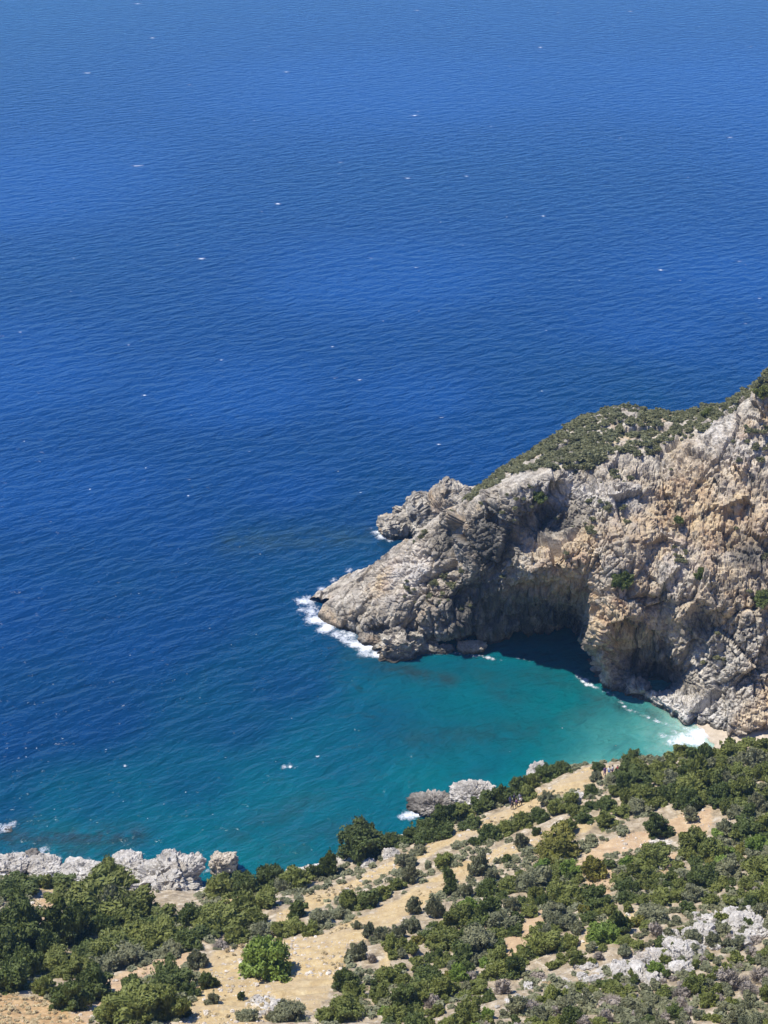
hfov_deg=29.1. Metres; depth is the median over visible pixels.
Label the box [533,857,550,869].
shrub
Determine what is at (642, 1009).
shrub
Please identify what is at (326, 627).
surf foam
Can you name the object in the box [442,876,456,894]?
shrub
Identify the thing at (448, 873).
shrub
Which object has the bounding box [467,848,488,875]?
shrub
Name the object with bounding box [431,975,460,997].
shrub
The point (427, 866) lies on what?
shrub
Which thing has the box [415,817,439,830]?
shrub
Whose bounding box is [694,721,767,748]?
beach
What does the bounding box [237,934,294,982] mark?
shrub
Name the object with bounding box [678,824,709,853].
shrub
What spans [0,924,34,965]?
shrub
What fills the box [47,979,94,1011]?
shrub
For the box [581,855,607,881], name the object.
shrub
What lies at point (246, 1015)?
shrub
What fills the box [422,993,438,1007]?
dry shrub
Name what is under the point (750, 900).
shrub
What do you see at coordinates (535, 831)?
shrub
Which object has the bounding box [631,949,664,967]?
boulder
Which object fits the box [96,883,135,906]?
shrub
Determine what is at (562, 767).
shrub
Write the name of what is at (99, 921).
shrub
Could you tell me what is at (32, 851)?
shore rock
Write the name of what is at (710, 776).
shrub
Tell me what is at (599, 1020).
shrub
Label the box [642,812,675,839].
shrub
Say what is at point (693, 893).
shrub
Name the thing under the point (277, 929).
shrub
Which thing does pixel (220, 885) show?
shrub
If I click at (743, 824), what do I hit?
shrub
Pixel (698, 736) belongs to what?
surf foam
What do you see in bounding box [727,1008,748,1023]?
shrub
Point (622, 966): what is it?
limestone stone
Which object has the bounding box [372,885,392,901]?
shrub
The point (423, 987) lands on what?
shrub
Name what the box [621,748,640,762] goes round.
shrub
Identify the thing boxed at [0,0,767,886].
water
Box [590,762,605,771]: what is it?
shrub
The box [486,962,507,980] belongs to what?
shrub
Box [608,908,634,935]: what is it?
shrub
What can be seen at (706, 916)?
limestone stone
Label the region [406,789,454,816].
shore rock
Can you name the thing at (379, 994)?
shrub
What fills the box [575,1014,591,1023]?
dry shrub
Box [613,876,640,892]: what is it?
shrub
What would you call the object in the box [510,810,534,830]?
shrub
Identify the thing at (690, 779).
shrub
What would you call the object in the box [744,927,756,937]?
limestone stone
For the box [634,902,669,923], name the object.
shrub
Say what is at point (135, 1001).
shrub
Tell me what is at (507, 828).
shrub
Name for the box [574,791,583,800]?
boulder
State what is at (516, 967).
shrub
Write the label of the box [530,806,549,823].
shrub
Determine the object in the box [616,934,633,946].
shrub
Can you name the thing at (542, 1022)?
shrub
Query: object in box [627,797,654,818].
shrub
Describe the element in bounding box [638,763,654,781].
shrub
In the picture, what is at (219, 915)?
shrub
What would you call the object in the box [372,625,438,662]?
boulder
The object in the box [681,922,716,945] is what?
boulder
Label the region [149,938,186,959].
shrub
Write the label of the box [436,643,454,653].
boulder
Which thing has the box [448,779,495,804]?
shore rock
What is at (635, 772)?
shrub
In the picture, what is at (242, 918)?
shrub
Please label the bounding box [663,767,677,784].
shrub
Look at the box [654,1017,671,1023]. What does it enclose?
shrub
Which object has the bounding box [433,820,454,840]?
shrub
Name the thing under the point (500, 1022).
shrub
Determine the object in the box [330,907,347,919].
shrub
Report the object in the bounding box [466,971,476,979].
dry shrub
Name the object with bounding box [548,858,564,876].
shrub
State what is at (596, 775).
shrub
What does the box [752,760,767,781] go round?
shrub
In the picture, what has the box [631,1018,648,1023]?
shrub
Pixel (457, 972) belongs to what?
shrub
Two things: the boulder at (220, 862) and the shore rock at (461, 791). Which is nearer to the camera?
the boulder at (220, 862)
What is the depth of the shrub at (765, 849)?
195.50 m
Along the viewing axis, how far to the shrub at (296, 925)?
189.56 m
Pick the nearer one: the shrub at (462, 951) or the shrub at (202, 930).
the shrub at (462, 951)
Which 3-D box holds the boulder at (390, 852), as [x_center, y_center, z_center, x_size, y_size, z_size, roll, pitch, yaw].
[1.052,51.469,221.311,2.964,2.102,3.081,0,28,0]
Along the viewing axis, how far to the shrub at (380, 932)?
182.69 m
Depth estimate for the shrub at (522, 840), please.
211.00 m
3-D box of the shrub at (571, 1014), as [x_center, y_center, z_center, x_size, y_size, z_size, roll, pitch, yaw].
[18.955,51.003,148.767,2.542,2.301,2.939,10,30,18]
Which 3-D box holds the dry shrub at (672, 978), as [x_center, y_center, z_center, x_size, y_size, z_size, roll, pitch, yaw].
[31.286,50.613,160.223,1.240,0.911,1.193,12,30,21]
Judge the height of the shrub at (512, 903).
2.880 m
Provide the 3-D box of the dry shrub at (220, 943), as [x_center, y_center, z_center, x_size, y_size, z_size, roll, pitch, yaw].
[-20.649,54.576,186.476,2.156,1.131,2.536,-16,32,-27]
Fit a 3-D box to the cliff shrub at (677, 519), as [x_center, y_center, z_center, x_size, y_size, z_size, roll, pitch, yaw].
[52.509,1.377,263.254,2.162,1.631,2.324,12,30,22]
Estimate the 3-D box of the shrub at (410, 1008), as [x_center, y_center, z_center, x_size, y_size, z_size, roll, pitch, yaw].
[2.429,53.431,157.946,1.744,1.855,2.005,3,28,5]
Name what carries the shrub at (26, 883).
on the hillside
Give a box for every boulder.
[208,850,238,874]
[357,629,382,645]
[360,857,375,867]
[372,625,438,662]
[381,847,399,859]
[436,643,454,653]
[456,640,487,654]
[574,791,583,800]
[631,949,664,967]
[664,943,694,960]
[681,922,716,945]
[692,911,700,919]
[722,905,747,914]
[728,910,763,934]
[751,922,767,938]
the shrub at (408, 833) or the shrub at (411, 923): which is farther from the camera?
the shrub at (408, 833)
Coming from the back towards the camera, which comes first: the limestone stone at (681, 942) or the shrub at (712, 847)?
the shrub at (712, 847)
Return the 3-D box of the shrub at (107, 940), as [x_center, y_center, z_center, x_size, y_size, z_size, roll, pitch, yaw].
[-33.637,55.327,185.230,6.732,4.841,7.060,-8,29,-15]
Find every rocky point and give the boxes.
[376,512,408,539]
[391,476,475,537]
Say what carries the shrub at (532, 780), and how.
on the hillside
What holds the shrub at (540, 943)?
on the hillside
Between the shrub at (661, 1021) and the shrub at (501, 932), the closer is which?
the shrub at (661, 1021)
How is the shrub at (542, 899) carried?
on the hillside
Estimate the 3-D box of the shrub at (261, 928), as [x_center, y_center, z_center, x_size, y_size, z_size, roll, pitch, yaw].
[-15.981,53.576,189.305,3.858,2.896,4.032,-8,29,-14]
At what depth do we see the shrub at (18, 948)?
183.11 m
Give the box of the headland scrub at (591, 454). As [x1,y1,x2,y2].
[461,367,767,501]
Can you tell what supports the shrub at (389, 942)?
on the hillside
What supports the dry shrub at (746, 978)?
on the hillside
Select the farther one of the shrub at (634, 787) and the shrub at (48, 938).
the shrub at (634, 787)
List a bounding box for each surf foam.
[298,588,378,656]
[404,811,420,817]
[668,728,707,744]
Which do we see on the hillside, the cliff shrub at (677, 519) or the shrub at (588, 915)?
the shrub at (588, 915)
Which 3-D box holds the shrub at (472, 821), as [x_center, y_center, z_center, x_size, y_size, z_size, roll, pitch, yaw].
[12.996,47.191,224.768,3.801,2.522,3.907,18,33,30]
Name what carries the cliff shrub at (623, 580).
on the headland
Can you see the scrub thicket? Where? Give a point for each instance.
(569, 942)
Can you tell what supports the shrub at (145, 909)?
on the hillside
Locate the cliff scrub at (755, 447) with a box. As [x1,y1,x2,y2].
[402,424,767,663]
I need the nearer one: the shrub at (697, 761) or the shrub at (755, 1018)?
the shrub at (755, 1018)
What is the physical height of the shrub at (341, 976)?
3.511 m
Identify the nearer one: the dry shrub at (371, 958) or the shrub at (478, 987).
the shrub at (478, 987)
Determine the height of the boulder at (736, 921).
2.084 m
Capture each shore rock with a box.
[0,852,30,873]
[3,826,11,831]
[25,848,39,856]
[27,853,61,876]
[58,856,97,880]
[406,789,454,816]
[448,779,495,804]
[526,760,544,775]
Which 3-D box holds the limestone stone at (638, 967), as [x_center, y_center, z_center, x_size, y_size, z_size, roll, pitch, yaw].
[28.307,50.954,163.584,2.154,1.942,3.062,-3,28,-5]
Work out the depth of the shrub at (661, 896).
183.17 m
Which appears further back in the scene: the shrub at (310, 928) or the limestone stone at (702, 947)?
the shrub at (310, 928)
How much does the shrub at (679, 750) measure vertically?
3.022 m
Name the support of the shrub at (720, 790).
on the hillside
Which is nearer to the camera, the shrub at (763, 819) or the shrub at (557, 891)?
the shrub at (557, 891)
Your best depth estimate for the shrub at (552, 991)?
156.98 m
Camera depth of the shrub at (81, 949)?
185.60 m
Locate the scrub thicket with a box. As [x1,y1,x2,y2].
[370,736,767,1023]
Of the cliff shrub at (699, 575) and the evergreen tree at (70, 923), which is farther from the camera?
the cliff shrub at (699, 575)
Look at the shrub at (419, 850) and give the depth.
217.58 m
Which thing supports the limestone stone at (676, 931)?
on the hillside
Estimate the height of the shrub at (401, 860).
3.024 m
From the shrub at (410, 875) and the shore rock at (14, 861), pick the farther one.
the shore rock at (14, 861)
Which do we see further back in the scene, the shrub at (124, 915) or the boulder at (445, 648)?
the boulder at (445, 648)
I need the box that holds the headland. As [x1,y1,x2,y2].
[310,380,767,736]
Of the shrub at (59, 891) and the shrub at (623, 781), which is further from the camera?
the shrub at (623, 781)
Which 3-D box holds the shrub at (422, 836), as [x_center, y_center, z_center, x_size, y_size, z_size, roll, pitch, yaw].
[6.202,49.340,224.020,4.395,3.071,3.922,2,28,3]
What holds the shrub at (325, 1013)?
on the hillside
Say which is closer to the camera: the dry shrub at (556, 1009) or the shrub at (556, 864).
the dry shrub at (556, 1009)
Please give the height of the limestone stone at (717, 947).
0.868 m
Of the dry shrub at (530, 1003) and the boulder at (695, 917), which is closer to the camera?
the dry shrub at (530, 1003)
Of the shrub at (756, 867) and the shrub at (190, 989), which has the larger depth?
the shrub at (756, 867)
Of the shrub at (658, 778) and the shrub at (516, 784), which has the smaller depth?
the shrub at (658, 778)
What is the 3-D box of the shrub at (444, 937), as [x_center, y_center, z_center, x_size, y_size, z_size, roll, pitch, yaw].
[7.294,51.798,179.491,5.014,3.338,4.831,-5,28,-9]
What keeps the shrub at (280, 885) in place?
on the hillside
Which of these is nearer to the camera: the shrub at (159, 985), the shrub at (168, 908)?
the shrub at (159, 985)
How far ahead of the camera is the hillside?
185.56 m
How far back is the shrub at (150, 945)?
186.85 m
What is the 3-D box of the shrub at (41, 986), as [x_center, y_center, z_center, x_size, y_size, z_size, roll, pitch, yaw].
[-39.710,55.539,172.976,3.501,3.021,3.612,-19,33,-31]
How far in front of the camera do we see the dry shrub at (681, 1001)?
151.97 m
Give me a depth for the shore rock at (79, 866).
225.15 m
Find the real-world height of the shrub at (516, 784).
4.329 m
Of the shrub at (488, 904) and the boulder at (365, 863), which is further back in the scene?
the boulder at (365, 863)
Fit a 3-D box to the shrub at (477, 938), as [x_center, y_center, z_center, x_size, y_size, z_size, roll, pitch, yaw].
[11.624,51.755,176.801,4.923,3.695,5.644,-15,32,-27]
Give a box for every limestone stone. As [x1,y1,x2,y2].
[255,996,264,1002]
[270,998,280,1005]
[523,981,533,989]
[576,971,587,980]
[583,976,595,982]
[584,961,598,970]
[591,974,600,979]
[610,960,631,976]
[628,960,646,977]
[643,971,659,985]
[661,936,680,947]
[662,929,679,934]
[662,934,681,946]
[668,960,694,973]
[677,939,695,945]
[688,941,706,954]
[700,913,712,919]
[709,944,720,950]
[731,936,753,949]
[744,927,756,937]
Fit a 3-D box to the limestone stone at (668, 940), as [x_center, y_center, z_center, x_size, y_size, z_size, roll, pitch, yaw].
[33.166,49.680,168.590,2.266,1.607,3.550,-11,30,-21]
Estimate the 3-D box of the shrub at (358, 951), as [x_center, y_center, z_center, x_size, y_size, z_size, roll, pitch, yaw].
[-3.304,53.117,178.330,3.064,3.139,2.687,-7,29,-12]
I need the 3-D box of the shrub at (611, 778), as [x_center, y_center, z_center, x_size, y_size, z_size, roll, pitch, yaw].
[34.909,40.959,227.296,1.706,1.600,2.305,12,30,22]
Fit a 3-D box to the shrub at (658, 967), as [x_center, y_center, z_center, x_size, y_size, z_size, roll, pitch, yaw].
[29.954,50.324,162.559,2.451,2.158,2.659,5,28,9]
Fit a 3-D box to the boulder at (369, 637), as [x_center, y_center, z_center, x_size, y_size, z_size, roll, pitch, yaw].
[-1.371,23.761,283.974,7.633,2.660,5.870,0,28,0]
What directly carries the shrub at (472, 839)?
on the hillside
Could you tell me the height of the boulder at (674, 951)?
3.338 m
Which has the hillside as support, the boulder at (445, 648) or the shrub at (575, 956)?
the shrub at (575, 956)
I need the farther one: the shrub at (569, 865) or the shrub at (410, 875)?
the shrub at (410, 875)
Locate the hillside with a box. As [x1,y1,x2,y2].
[0,747,767,1023]
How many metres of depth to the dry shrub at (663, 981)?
160.15 m
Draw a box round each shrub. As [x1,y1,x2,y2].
[0,870,43,900]
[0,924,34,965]
[0,953,31,994]
[1,942,30,966]
[16,949,45,977]
[29,973,56,995]
[35,873,51,889]
[36,930,65,958]
[39,942,69,971]
[43,884,67,903]
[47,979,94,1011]
[48,951,89,979]
[49,872,76,888]
[63,861,132,921]
[68,937,102,959]
[75,956,113,1000]
[87,925,139,955]
[88,950,120,971]
[89,853,124,877]
[89,912,120,935]
[91,991,120,1023]
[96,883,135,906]
[100,979,166,1023]
[108,874,139,887]
[110,902,142,927]
[110,940,150,970]
[112,883,160,914]
[120,919,144,939]
[120,972,146,990]
[131,932,157,951]
[135,902,152,916]
[138,910,162,923]
[139,913,191,948]
[147,976,166,991]
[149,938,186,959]
[150,902,178,921]
[150,952,194,992]
[151,983,191,1021]
[168,926,203,951]
[176,900,201,927]
[178,980,201,996]
[182,1008,192,1016]
[187,948,209,970]
[190,898,236,933]
[190,922,219,939]
[198,971,220,990]
[200,871,237,899]
[203,989,219,1004]
[212,939,229,949]
[216,924,250,944]
[228,910,251,928]
[229,888,254,914]
[231,869,261,897]
[234,1007,258,1021]
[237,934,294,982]
[237,991,245,999]
[245,905,268,925]
[247,920,274,940]
[253,884,278,909]
[255,862,283,888]
[264,1010,274,1021]
[270,921,290,939]
[270,998,310,1022]
[274,876,293,892]
[278,864,315,890]
[282,916,304,936]
[286,899,308,920]
[301,919,318,936]
[304,863,324,880]
[306,907,332,929]
[314,1006,334,1022]
[316,847,337,877]
[328,990,367,1023]
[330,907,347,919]
[331,966,360,991]
[338,889,363,911]
[342,979,367,998]
[345,940,367,961]
[350,920,362,928]
[355,888,378,910]
[358,972,363,980]
[361,922,374,937]
[367,953,377,962]
[369,982,390,1004]
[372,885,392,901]
[373,925,389,939]
[374,964,401,981]
[381,931,399,950]
[382,1004,406,1021]
[385,832,400,848]
[387,877,407,890]
[387,923,406,939]
[390,982,420,1007]
[391,972,411,985]
[394,853,417,868]
[398,821,418,843]
[401,864,419,884]
[401,915,420,934]
[403,1011,427,1023]
[404,1003,414,1015]
[405,896,424,914]
[408,844,427,856]
[409,978,438,1001]
[410,827,436,844]
[410,963,445,986]
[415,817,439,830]
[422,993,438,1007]
[424,863,431,869]
[424,896,445,917]
[424,925,460,951]
[430,802,460,825]
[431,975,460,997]
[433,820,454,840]
[433,851,453,870]
[437,1013,462,1023]
[441,901,477,927]
[442,867,457,882]
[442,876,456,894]
[446,962,469,981]
[450,939,472,963]
[451,993,482,1023]
[455,801,475,820]
[456,814,482,830]
[456,883,473,897]
[456,922,497,955]
[457,897,478,910]
[466,915,484,927]
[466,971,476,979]
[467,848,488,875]
[468,836,476,844]
[469,977,492,995]
[470,789,496,814]
[471,888,502,925]
[475,823,502,845]
[475,876,499,896]
[483,944,508,963]
[484,868,499,878]
[486,907,520,929]
[486,927,507,938]
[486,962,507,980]
[490,783,512,802]
[491,978,512,994]
[496,1019,507,1023]
[497,819,517,836]
[497,877,516,893]
[498,948,525,979]
[502,854,510,862]
[502,896,521,911]
[504,994,530,1016]
[505,775,527,802]
[506,922,522,936]
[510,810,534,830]
[511,944,528,957]
[513,832,529,851]
[514,864,552,892]
[518,783,537,802]
[521,925,562,959]
[522,772,543,787]
[524,998,542,1010]
[527,886,545,898]
[529,971,547,979]
[529,1004,555,1021]
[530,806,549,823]
[531,826,540,835]
[531,1020,548,1023]
[532,491,547,503]
[533,819,580,864]
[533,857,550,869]
[534,893,549,909]
[535,762,557,783]
[535,995,546,1003]
[537,789,555,805]
[539,899,576,931]
[539,923,550,932]
[543,879,581,905]
[543,983,562,1000]
[546,797,568,814]
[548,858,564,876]
[549,760,572,776]
[550,1005,559,1016]
[551,816,578,831]
[555,994,576,1011]
[559,858,581,874]
[560,1005,586,1023]
[561,987,568,995]
[562,792,578,806]
[564,946,587,965]
[566,804,583,817]
[573,811,594,824]
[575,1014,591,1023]
[577,881,606,901]
[579,908,599,926]
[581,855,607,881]
[582,797,597,812]
[583,783,597,798]
[584,919,620,945]
[588,1016,607,1023]
[589,770,603,781]
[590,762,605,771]
[593,810,619,831]
[593,951,604,960]
[593,991,608,1002]
[596,794,616,811]
[596,1007,614,1023]
[598,993,620,1006]
[605,774,615,785]
[605,785,621,797]
[606,980,636,997]
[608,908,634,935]
[609,871,626,882]
[611,569,633,589]
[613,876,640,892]
[616,773,634,790]
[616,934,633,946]
[619,787,635,804]
[619,996,640,1009]
[620,763,645,782]
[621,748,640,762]
[621,863,642,878]
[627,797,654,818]
[630,757,645,764]
[630,782,645,792]
[631,840,671,870]
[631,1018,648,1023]
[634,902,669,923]
[634,1001,657,1018]
[635,782,660,802]
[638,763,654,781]
[639,865,661,882]
[641,993,662,1007]
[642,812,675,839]
[642,878,661,892]
[644,799,658,812]
[646,960,665,976]
[647,922,663,937]
[648,759,667,775]
[648,886,671,905]
[651,770,665,784]
[652,783,671,800]
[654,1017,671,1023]
[657,1010,670,1020]
[659,978,667,983]
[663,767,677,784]
[665,1002,684,1019]
[667,761,677,771]
[668,789,676,803]
[668,975,677,981]
[669,887,685,902]
[672,743,690,757]
[672,773,708,792]
[672,785,704,812]
[672,983,691,997]
[673,515,683,525]
[674,996,689,1007]
[676,760,688,776]
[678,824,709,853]
[681,883,709,901]
[681,928,702,942]
[681,975,708,994]
[683,918,698,926]
[683,1005,694,1015]
[684,804,698,821]
[685,752,708,777]
[686,742,713,758]
[686,861,718,888]
[693,566,703,580]
[696,766,723,786]
[697,836,730,859]
[698,789,707,804]
[698,990,718,1008]
[699,954,709,962]
[700,407,712,415]
[700,891,721,908]
[705,931,722,947]
[707,781,734,803]
[714,751,727,763]
[714,761,730,770]
[714,857,746,879]
[714,967,743,989]
[715,818,733,835]
[715,992,724,1000]
[716,740,738,756]
[719,799,733,814]
[721,769,732,783]
[727,761,751,775]
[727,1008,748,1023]
[728,772,759,801]
[729,934,747,949]
[730,813,762,840]
[731,772,747,780]
[736,999,756,1011]
[737,875,759,889]
[737,1015,749,1023]
[738,980,759,994]
[739,894,757,907]
[739,974,749,983]
[740,853,767,881]
[741,746,767,769]
[743,791,765,812]
[744,834,767,850]
[745,946,757,955]
[746,879,767,903]
[747,1011,763,1023]
[748,934,762,944]
[749,965,767,983]
[751,589,767,608]
[752,385,767,399]
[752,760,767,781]
[755,814,767,832]
[757,737,767,751]
[758,801,767,812]
[759,785,767,800]
[759,845,767,857]
[759,984,767,1001]
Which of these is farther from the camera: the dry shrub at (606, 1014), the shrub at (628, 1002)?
the shrub at (628, 1002)
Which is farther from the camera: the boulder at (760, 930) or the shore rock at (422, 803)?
the shore rock at (422, 803)
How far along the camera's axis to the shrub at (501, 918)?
181.57 m
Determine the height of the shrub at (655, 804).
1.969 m
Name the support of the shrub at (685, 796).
on the hillside
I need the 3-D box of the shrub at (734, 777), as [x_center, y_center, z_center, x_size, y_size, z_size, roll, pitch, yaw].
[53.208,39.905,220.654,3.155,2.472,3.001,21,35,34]
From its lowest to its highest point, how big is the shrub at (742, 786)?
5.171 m
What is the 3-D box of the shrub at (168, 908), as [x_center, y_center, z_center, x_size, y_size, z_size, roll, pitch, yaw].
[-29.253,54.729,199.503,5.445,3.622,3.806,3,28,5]
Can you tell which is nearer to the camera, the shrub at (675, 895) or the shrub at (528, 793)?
the shrub at (675, 895)
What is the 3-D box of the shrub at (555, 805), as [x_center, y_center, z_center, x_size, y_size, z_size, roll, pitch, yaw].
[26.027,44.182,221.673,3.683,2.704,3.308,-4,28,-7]
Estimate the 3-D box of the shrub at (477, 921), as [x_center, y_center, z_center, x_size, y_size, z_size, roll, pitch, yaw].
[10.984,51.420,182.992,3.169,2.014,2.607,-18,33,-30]
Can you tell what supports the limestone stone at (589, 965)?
on the hillside
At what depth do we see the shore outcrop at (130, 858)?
224.94 m
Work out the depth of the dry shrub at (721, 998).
152.46 m
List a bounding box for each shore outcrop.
[112,848,149,876]
[129,848,206,890]
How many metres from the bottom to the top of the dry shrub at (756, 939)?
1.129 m
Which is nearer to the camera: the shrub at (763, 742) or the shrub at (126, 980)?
the shrub at (126, 980)
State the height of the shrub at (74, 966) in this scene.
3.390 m
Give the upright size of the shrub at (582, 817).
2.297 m
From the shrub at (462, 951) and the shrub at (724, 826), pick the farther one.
the shrub at (724, 826)
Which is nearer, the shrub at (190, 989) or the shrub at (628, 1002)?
the shrub at (628, 1002)
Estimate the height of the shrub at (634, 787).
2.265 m
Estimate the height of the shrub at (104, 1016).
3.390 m
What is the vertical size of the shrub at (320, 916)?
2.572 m
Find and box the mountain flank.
[745,400,767,705]
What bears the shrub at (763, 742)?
on the hillside
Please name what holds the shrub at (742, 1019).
on the hillside
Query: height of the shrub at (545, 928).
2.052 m
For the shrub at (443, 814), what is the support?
on the hillside
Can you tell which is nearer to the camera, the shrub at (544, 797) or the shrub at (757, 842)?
the shrub at (757, 842)
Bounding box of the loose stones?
[7,769,721,1023]
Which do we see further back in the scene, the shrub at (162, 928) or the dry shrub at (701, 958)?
the shrub at (162, 928)
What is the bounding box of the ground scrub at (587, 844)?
[0,743,767,1023]
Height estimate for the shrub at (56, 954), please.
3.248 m
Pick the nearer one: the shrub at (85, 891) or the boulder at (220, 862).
the shrub at (85, 891)
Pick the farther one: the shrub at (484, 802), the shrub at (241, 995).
the shrub at (484, 802)
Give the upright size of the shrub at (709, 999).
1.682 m
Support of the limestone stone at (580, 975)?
on the hillside
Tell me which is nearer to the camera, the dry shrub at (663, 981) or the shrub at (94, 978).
the dry shrub at (663, 981)
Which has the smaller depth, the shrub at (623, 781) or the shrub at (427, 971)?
the shrub at (427, 971)
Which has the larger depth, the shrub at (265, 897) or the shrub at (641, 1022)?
the shrub at (265, 897)
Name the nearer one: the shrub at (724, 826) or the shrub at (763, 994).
the shrub at (763, 994)
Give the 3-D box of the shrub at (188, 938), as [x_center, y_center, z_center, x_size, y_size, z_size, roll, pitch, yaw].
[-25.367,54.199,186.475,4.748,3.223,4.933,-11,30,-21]
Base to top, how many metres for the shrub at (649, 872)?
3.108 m
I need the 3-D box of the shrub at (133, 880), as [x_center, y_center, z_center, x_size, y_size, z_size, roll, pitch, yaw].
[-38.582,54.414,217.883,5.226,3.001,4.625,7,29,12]
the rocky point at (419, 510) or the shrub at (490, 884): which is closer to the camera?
the shrub at (490, 884)
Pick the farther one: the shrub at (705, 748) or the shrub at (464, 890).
the shrub at (705, 748)
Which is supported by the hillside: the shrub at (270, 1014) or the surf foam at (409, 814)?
the shrub at (270, 1014)
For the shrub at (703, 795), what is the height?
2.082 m
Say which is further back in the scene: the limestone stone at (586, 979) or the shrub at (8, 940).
the shrub at (8, 940)
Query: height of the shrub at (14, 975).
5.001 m
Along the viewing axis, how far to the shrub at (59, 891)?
209.22 m
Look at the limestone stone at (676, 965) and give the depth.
162.04 m
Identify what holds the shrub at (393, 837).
on the hillside
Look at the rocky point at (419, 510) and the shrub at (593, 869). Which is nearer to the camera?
the shrub at (593, 869)
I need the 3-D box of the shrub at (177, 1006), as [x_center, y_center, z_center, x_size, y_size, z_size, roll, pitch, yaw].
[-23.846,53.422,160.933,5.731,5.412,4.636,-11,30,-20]
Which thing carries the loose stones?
on the hillside
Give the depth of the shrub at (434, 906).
187.72 m
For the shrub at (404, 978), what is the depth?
169.02 m
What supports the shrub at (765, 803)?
on the hillside
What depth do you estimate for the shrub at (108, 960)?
180.97 m
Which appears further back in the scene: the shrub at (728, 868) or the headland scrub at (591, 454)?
the headland scrub at (591, 454)
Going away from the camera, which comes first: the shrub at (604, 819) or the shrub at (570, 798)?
the shrub at (604, 819)
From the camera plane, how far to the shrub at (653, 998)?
153.61 m
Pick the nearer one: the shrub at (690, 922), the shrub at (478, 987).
the shrub at (478, 987)
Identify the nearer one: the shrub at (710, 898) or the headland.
the shrub at (710, 898)
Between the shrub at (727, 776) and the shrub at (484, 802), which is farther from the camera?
the shrub at (484, 802)
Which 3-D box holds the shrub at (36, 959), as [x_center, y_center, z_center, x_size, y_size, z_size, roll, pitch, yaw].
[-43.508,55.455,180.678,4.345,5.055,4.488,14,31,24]
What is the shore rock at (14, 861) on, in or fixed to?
on the hillside
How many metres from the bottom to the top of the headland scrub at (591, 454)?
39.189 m
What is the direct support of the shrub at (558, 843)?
on the hillside
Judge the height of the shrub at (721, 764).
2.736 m
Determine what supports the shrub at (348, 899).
on the hillside
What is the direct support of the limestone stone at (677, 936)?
on the hillside
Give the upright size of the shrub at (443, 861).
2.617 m
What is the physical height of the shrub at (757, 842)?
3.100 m
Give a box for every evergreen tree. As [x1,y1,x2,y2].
[0,885,49,951]
[40,896,91,947]
[335,814,390,865]
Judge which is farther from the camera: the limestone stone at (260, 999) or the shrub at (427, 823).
the shrub at (427, 823)
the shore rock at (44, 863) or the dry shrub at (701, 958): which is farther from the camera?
the shore rock at (44, 863)
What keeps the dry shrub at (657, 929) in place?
on the hillside
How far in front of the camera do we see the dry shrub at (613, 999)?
154.73 m
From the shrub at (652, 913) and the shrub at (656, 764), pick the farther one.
the shrub at (656, 764)
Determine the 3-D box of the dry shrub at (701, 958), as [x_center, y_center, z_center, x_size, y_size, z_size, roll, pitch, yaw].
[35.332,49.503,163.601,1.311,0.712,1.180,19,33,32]
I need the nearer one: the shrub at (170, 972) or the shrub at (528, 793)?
the shrub at (170, 972)
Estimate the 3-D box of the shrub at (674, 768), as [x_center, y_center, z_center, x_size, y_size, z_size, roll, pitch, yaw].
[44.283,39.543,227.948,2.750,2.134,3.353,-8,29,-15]
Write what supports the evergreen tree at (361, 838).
on the hillside
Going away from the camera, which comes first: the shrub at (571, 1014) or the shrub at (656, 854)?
the shrub at (571, 1014)
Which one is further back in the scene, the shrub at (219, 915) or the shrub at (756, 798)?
the shrub at (756, 798)
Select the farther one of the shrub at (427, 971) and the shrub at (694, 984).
the shrub at (427, 971)
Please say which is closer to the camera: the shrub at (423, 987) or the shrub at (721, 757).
the shrub at (423, 987)
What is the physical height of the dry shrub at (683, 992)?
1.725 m
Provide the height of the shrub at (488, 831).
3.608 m
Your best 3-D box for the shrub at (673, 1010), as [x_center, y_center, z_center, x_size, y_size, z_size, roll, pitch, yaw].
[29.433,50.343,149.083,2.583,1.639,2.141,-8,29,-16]
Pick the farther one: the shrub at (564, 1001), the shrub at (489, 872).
the shrub at (489, 872)
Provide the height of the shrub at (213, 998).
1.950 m
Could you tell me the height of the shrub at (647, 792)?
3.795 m
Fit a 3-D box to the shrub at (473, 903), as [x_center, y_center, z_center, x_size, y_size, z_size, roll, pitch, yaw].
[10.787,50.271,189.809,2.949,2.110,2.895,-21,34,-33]
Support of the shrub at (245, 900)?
on the hillside
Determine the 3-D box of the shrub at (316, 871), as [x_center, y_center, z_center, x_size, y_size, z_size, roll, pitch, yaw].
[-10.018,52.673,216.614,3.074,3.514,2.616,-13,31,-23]
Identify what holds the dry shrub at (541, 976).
on the hillside
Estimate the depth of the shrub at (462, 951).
174.10 m
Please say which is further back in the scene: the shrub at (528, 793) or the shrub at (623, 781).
the shrub at (528, 793)
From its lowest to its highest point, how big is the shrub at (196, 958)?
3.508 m
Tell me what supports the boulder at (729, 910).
on the hillside
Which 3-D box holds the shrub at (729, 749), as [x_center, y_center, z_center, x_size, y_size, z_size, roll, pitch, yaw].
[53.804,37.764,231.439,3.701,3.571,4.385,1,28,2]
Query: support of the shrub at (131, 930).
on the hillside
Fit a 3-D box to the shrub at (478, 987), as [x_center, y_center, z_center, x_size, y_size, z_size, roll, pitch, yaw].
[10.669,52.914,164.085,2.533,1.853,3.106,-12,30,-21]
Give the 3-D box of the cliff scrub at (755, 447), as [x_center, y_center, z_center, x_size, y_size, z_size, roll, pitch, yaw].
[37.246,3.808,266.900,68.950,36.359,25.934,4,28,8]
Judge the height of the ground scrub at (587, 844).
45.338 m
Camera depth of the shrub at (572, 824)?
212.84 m
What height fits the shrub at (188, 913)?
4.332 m
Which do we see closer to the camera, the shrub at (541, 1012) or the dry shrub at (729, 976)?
the shrub at (541, 1012)

